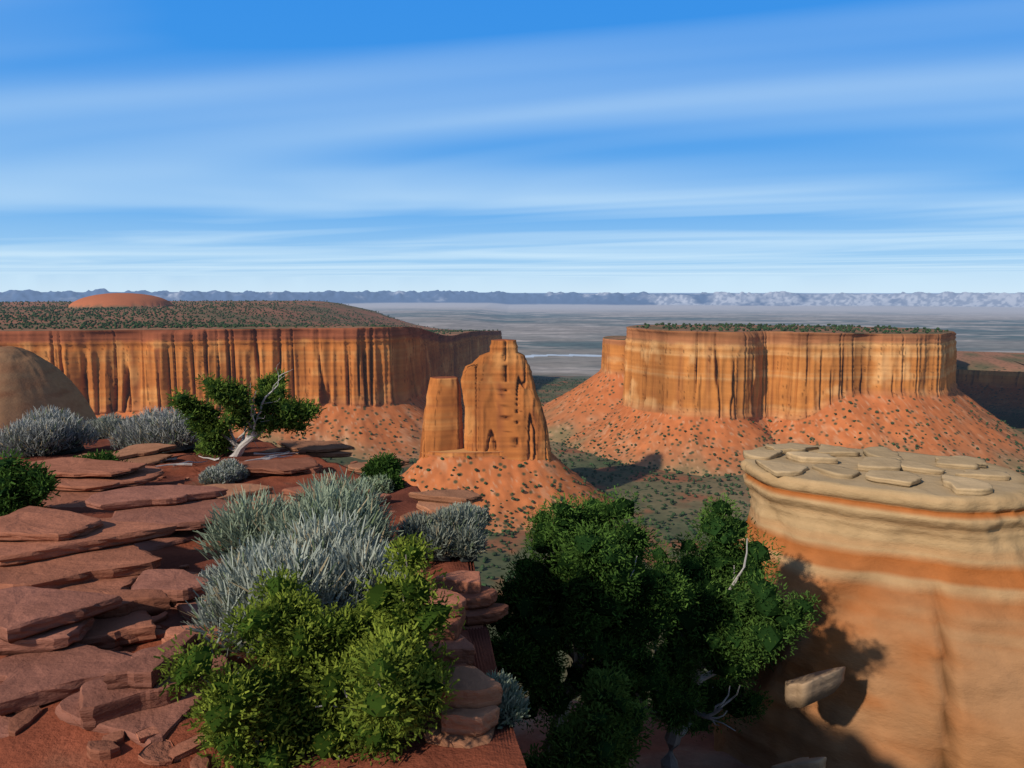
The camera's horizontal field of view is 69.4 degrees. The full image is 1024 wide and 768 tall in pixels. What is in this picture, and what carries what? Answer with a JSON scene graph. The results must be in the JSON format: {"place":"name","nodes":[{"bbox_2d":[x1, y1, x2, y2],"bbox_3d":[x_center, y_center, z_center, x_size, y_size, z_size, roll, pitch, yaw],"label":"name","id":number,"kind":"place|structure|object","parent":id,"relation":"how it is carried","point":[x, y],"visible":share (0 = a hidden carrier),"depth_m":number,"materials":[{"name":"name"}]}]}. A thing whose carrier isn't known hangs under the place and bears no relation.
{"place":"outdoors","nodes":[
{"label":"outdoors","id":0,"kind":"place"},
{"bbox_2d":[0,326,501,459],"bbox_3d":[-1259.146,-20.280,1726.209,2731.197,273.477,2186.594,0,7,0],"label":"cliff","id":1,"kind":"structure","parent":0,"point":[355,380],"depth_m":1147.20,"materials":[{"name":"orange stone"}]},
{"bbox_2d":[0,418,526,767],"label":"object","id":2,"kind":"structure","parent":0,"point":[47,738],"depth_m":6.42,"materials":[{"name":"soil"}]},
{"bbox_2d":[0,346,96,431],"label":"slickrock dome","id":3,"kind":"structure","parent":2,"relation":"on","point":[29,380],"depth_m":68.48,"materials":[{"name":"stone"}]},
{"bbox_2d":[0,431,508,767],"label":"rock slabs","id":4,"kind":"structure","parent":2,"relation":"on","point":[84,599],"depth_m":8.52,"materials":[{"name":"stone"}]},
{"bbox_2d":[0,405,530,730],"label":"sagebrush","id":5,"kind":"object","parent":2,"relation":"on","point":[332,540],"visible":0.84,"depth_m":11.41,"materials":[{"name":"grey plant"}]},
{"bbox_2d":[0,362,825,767],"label":"green bushes","id":6,"kind":"object","parent":2,"relation":"on","point":[602,596],"visible":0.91,"depth_m":15.77,"materials":[{"name":"green plant"}]},
{"bbox_2d":[461,339,551,461],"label":"monument tower","id":7,"kind":"structure","parent":0,"point":[504,412],"depth_m":853.44,"materials":[{"name":"orange stone"}]},
{"bbox_2d":[0,288,1023,703],"bbox_3d":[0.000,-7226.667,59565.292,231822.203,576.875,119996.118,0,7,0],"label":"ground","id":8,"kind":"structure","parent":0,"point":[558,334],"depth_m":9800.11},
{"bbox_2d":[400,447,615,532],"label":"monument base","id":9,"kind":"object","parent":8,"relation":"on","point":[507,480],"visible":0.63,"depth_m":838.69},
{"bbox_2d":[419,376,463,458],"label":"monument shoulder","id":10,"kind":"object","parent":9,"relation":"on","point":[442,427],"visible":0.93,"depth_m":856.48},
{"bbox_2d":[0,300,1023,585],"bbox_3d":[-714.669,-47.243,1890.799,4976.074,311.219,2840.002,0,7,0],"label":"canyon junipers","id":11,"kind":"object","parent":8,"relation":"on","point":[42,316],"visible":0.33,"depth_m":1270.49,"materials":[{"name":"green plant"}]},
{"bbox_2d":[542,336,626,442],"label":"mesa spur","id":12,"kind":"structure","parent":8,"relation":"on","point":[590,401],"depth_m":1381.33,"materials":[{"name":"orange stone"}]},
{"bbox_2d":[565,325,1023,476],"bbox_3d":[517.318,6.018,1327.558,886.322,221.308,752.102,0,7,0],"label":"mesa","id":13,"kind":"structure","parent":8,"relation":"on","point":[801,386],"depth_m":1129.79,"materials":[{"name":"orange stone"}]},
{"bbox_2d":[0,0,1023,292],"label":"sky","id":14,"kind":"structure","parent":0,"point":[508,146],"materials":[{"name":"blue"}]},
{"bbox_2d":[514,696,751,767],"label":"ground","id":15,"kind":"structure","parent":0,"point":[689,752],"depth_m":24.16,"materials":[{"name":"soil"}]},
{"bbox_2d":[712,445,1023,767],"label":"sandstone cliff","id":16,"kind":"structure","parent":15,"relation":"on","point":[917,632],"depth_m":20.23,"materials":[{"name":"stone"}]},
{"bbox_2d":[743,442,1010,767],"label":"rock slabs","id":17,"kind":"structure","parent":16,"relation":"on","point":[881,464],"depth_m":22.15,"materials":[{"name":"stone"}]},
{"bbox_2d":[956,351,1023,413],"bbox_3d":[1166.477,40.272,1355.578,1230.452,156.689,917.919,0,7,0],"label":"cliff","id":18,"kind":"structure","parent":0,"point":[990,375],"depth_m":1611.64,"materials":[{"name":"stone"}]}
]}

